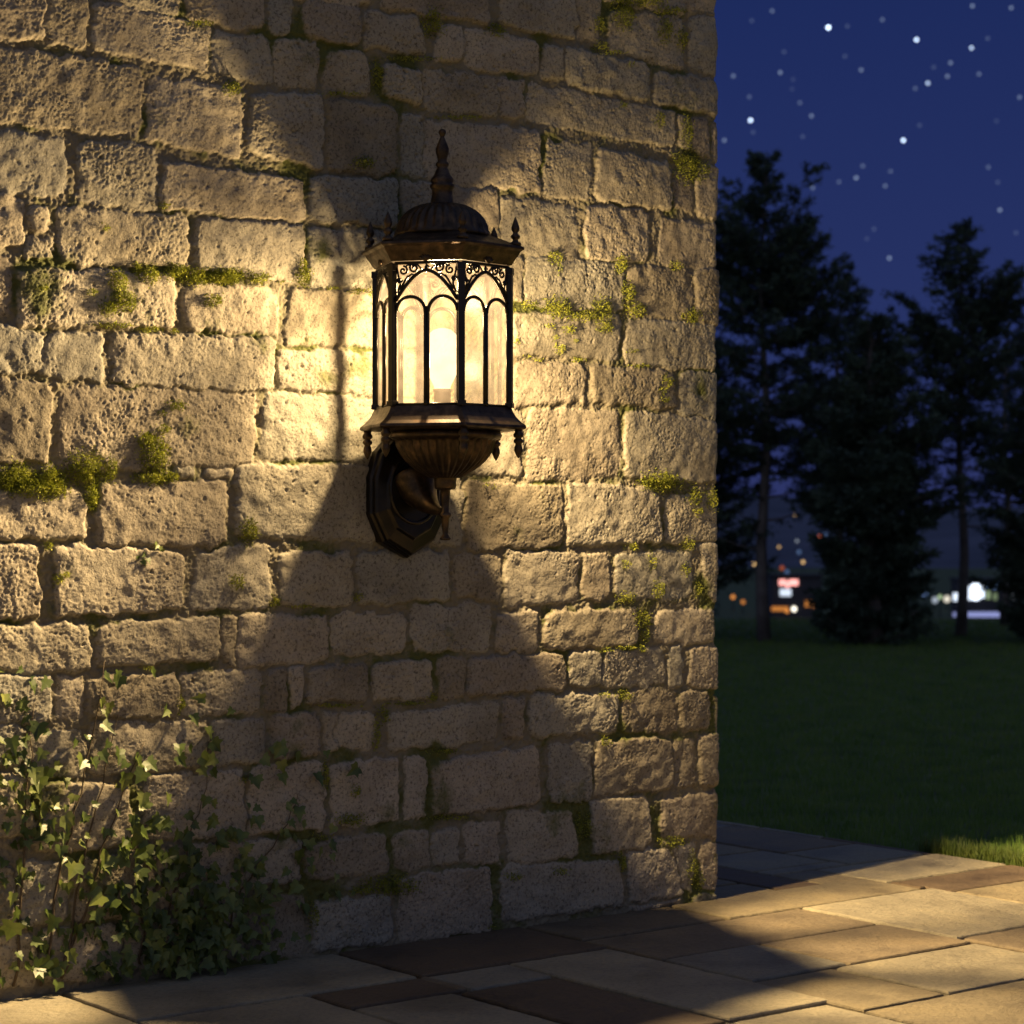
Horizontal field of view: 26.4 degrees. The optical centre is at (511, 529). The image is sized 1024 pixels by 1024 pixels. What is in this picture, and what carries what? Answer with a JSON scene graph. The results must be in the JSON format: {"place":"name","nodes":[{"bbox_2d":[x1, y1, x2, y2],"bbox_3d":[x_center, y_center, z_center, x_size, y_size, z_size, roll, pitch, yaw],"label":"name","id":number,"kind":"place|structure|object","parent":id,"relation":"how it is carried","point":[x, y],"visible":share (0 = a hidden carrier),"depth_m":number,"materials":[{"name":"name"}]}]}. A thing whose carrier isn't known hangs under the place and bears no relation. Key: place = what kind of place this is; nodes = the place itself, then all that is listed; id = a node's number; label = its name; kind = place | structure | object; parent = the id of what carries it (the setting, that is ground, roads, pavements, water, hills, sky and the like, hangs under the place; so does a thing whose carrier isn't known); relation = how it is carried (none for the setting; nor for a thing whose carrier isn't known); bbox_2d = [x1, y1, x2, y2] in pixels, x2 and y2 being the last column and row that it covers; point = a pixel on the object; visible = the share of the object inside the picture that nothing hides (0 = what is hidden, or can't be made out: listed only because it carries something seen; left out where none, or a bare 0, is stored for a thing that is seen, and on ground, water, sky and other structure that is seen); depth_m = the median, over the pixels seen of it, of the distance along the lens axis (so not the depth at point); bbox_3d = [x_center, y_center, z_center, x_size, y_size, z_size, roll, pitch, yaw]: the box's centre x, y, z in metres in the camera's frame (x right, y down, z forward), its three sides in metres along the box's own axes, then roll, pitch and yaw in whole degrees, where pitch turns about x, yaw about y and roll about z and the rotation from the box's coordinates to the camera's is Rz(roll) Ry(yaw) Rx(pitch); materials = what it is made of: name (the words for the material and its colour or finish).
{"place":"outdoors","nodes":[
{"label":"outdoors","id":0,"kind":"place"},
{"bbox_2d":[0,820,1023,1023],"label":"pavement","id":1,"kind":"structure","parent":0,"point":[781,927],"depth_m":6.00,"materials":[{"name":"beige stone"}]},
{"bbox_2d":[0,0,719,999],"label":"stone wall","id":2,"kind":"structure","parent":1,"relation":"on","point":[498,620],"depth_m":6.21,"materials":[{"name":"beige stone"}]},
{"bbox_2d":[0,455,72,501],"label":"moss patch","id":3,"kind":"object","parent":2,"relation":"attached to","point":[19,483],"visible":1,"depth_m":5.61,"materials":[{"name":"green plant"}]},
{"bbox_2d":[62,445,119,511],"bbox_3d":[-1.100,-0.131,5.708,0.176,0.184,0.047,0,0,-36],"label":"moss patch","id":4,"kind":"object","parent":2,"relation":"attached to","point":[89,476],"visible":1,"depth_m":5.71,"materials":[{"name":"green plant"}]},
{"bbox_2d":[86,266,143,316],"bbox_3d":[-1.046,-0.628,5.743,0.182,0.140,0.048,0,0,-36],"label":"moss patch","id":5,"kind":"object","parent":2,"relation":"attached to","point":[116,276],"visible":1,"depth_m":5.75,"materials":[{"name":"green plant"}]},
{"bbox_2d":[0,541,249,991],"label":"ivy plant","id":6,"kind":"object","parent":2,"relation":"attached to","point":[42,968],"visible":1,"depth_m":5.64,"materials":[{"name":"green plant"}]},
{"bbox_2d":[124,423,181,486],"bbox_3d":[-0.950,-0.200,5.824,0.175,0.172,0.048,0,0,-38],"label":"moss patch","id":7,"kind":"object","parent":2,"relation":"attached to","point":[156,457],"visible":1,"depth_m":5.82,"materials":[{"name":"green plant"}]},
{"bbox_2d":[135,262,271,287],"bbox_3d":[-0.828,-0.682,5.921,0.434,0.082,0.046,0,0,-38],"label":"moss patch","id":8,"kind":"object","parent":2,"relation":"on","point":[229,275],"visible":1,"depth_m":5.92,"materials":[{"name":"green plant"}]},
{"bbox_2d":[112,693,362,982],"bbox_3d":[-0.730,0.825,5.954,0.783,0.774,0.108,0,0,-37],"label":"ivy plant","id":9,"kind":"object","parent":2,"relation":"attached to","point":[216,938],"visible":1,"depth_m":5.87,"materials":[{"name":"green plant"}]},
{"bbox_2d":[236,516,261,547],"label":"moss patch","id":10,"kind":"object","parent":2,"relation":"attached to","point":[252,527],"visible":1,"depth_m":6.00,"materials":[{"name":"green plant"}]},
{"bbox_2d":[292,257,314,287],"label":"moss patch","id":11,"kind":"object","parent":2,"relation":"attached to","point":[306,272],"visible":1,"depth_m":6.11,"materials":[{"name":"green plant"}]},
{"bbox_2d":[35,3,711,931],"bbox_3d":[-0.291,-0.205,6.340,2.377,2.801,0.055,0,0,-38],"label":"moss","id":12,"kind":"object","parent":2,"relation":"attached to","point":[219,301],"visible":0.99,"depth_m":6.40,"materials":[{"name":"green plant"}]},
{"bbox_2d":[344,873,432,898],"bbox_3d":[-0.352,1.027,6.296,0.308,0.081,0.036,0,0,-37],"label":"moss patch","id":13,"kind":"object","parent":2,"relation":"attached to","point":[366,888],"visible":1,"depth_m":6.29,"materials":[{"name":"green plant"}]},
{"bbox_2d":[360,129,526,557],"bbox_3d":[-0.202,-0.522,6.150,0.420,1.207,0.529,0,0,-17],"label":"wall lantern","id":14,"kind":"object","parent":2,"relation":"attached to","point":[426,454],"depth_m":6.06,"materials":[{"name":"brown metal"}]},
{"bbox_2d":[539,294,615,333],"bbox_3d":[0.214,-0.678,6.735,0.312,0.136,0.045,0,0,-38],"label":"moss patch","id":15,"kind":"object","parent":2,"relation":"attached to","point":[581,315],"visible":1,"depth_m":6.75,"materials":[{"name":"green plant"}]},
{"bbox_2d":[607,606,653,652],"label":"moss patch","id":16,"kind":"object","parent":2,"relation":"attached to","point":[646,636],"visible":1,"depth_m":6.90,"materials":[{"name":"green plant"}]},
{"bbox_2d":[614,253,647,319],"bbox_3d":[0.378,-0.763,6.868,0.152,0.212,0.041,0,0,-41],"label":"moss patch","id":17,"kind":"object","parent":2,"relation":"attached to","point":[628,296],"visible":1,"depth_m":6.87,"materials":[{"name":"green plant"}]},
{"bbox_2d":[609,0,687,52],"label":"moss patch","id":18,"kind":"object","parent":2,"relation":"attached to","point":[631,13],"visible":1,"depth_m":6.92,"materials":[{"name":"green plant"}]},
{"bbox_2d":[634,468,718,517],"bbox_3d":[0.524,-0.119,6.984,0.386,0.161,0.050,0,0,-39],"label":"moss patch","id":19,"kind":"object","parent":2,"relation":"attached to","point":[666,484],"visible":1,"depth_m":6.97,"materials":[{"name":"green plant"}]},
{"bbox_2d":[665,149,714,185],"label":"moss patch","id":20,"kind":"object","parent":2,"relation":"attached to","point":[690,165],"visible":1,"depth_m":7.02,"materials":[{"name":"green plant"}]},
{"bbox_2d":[310,969,849,1023],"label":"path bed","id":21,"kind":"object","parent":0,"point":[725,1022],"depth_m":5.53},
{"bbox_2d":[713,568,1023,860],"bbox_3d":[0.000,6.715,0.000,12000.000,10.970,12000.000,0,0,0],"label":"lawn","id":22,"kind":"structure","parent":0,"point":[745,592],"depth_m":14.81,"materials":[{"name":"plant"}]},
{"bbox_2d":[731,595,734,610],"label":"street lamp","id":23,"kind":"object","parent":22,"relation":"on","point":[732,596],"visible":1,"depth_m":329.92,"materials":[{"name":"orange"}]},
{"bbox_2d":[741,600,744,612],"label":"street lamp","id":24,"kind":"object","parent":22,"relation":"on","point":[742,601],"visible":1,"depth_m":319.92,"materials":[{"name":"orange"}]},
{"bbox_2d":[714,353,777,615],"bbox_3d":[2.057,-0.708,24.835,2.083,3.986,1.994,0,0,0],"label":"evergreen tree","id":25,"kind":"object","parent":22,"relation":"on","point":[725,495],"visible":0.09,"depth_m":24.71,"materials":[{"name":"green plant"}]},
{"bbox_2d":[792,606,795,617],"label":"street lamp","id":26,"kind":"object","parent":22,"relation":"on","point":[793,608],"visible":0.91,"depth_m":299.89,"materials":[{"name":"grey"}]},
{"bbox_2d":[715,147,873,640],"bbox_3d":[2.856,-1.483,24.227,2.531,5.538,2.218,0,0,-22],"label":"pine tree","id":27,"kind":"object","parent":22,"relation":"on","point":[787,284],"visible":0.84,"depth_m":23.98,"materials":[{"name":"green plant"}]},
{"bbox_2d":[767,573,822,617],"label":"shop building","id":28,"kind":"structure","parent":22,"relation":"on","point":[785,590],"depth_m":300.00,"materials":[{"name":"grey"}]},
{"bbox_2d":[780,589,790,595],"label":"window","id":29,"kind":"structure","parent":28,"relation":"in","point":[783,592],"depth_m":299.86,"materials":[{"name":"white glass"}]},
{"bbox_2d":[757,260,923,614],"bbox_3d":[4.005,-1.032,26.941,2.005,4.629,1.993,0,0,0],"label":"pine tree","id":30,"kind":"object","parent":22,"relation":"on","point":[852,318],"visible":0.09,"depth_m":26.86,"materials":[{"name":"green plant"}]},
{"bbox_2d":[778,309,974,646],"bbox_3d":[3.863,-0.529,23.306,1.885,3.640,1.920,0,0,-19],"label":"evergreen tree","id":31,"kind":"object","parent":22,"relation":"on","point":[868,474],"visible":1,"depth_m":23.10,"materials":[{"name":"green plant"}]},
{"bbox_2d":[932,597,937,610],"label":"street lamp","id":32,"kind":"object","parent":22,"relation":"on","point":[934,600],"visible":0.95,"depth_m":329.82,"materials":[{"name":"grey"}]},
{"bbox_2d":[938,595,941,616],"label":"street lamp","id":33,"kind":"object","parent":22,"relation":"on","point":[939,597],"visible":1,"depth_m":304.95,"materials":[{"name":"green"}]},
{"bbox_2d":[944,596,949,610],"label":"street lamp","id":34,"kind":"object","parent":22,"relation":"on","point":[946,599],"visible":1,"depth_m":329.76,"materials":[{"name":"grey"}]},
{"bbox_2d":[879,217,1023,636],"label":"pine tree","id":35,"kind":"object","parent":22,"relation":"on","point":[943,345],"visible":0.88,"depth_m":24.98,"materials":[{"name":"green plant"}]},
{"bbox_2d":[913,833,1023,866],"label":"grass fringe","id":36,"kind":"object","parent":22,"relation":"on","point":[991,855],"depth_m":8.03,"materials":[{"name":"green plant"}]},
{"bbox_2d":[951,610,999,618],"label":"bus shelter","id":37,"kind":"object","parent":22,"relation":"on","point":[982,613],"visible":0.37,"depth_m":294.90,"materials":[{"name":"purple"}]},
{"bbox_2d":[934,294,1023,625],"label":"pine tree","id":38,"kind":"object","parent":22,"relation":"on","point":[987,483],"visible":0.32,"depth_m":27.95,"materials":[{"name":"green plant"}]},
{"bbox_2d":[949,577,1019,617],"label":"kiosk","id":39,"kind":"object","parent":22,"relation":"on","point":[978,599],"visible":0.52,"depth_m":300.00,"materials":[{"name":"grey"}]},
{"bbox_2d":[953,593,957,600],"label":"window","id":40,"kind":"structure","parent":39,"relation":"in","point":[955,595],"depth_m":299.86,"materials":[{"name":"white glass"}]},
{"bbox_2d":[968,586,970,599],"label":"window","id":41,"kind":"structure","parent":39,"relation":"in","point":[969,587],"depth_m":299.86,"materials":[{"name":"white glass"}]},
{"bbox_2d":[972,584,978,599],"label":"window","id":42,"kind":"structure","parent":39,"relation":"in","point":[975,589],"depth_m":299.86,"materials":[{"name":"white glass"}]},
{"bbox_2d":[980,587,983,597],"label":"window","id":43,"kind":"structure","parent":39,"relation":"in","point":[981,592],"depth_m":299.86,"materials":[{"name":"white glass"}]},
{"bbox_2d":[986,591,989,598],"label":"window","id":44,"kind":"structure","parent":39,"relation":"in","point":[987,592],"depth_m":299.86,"materials":[{"name":"green glass"}]},
{"bbox_2d":[967,357,1023,639],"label":"evergreen tree","id":45,"kind":"object","parent":22,"relation":"on","point":[1010,547],"visible":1,"depth_m":23.83,"materials":[{"name":"green plant"}]},
{"bbox_2d":[714,0,1023,507],"label":"sky","id":46,"kind":"structure","parent":0,"point":[915,108],"materials":[{"name":"blue"}]},
{"bbox_2d":[716,496,1023,567],"bbox_3d":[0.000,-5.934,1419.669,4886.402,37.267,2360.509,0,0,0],"label":"hills","id":47,"kind":"structure","parent":0,"point":[944,537],"depth_m":859.58,"materials":[{"name":"blue"}]}
]}

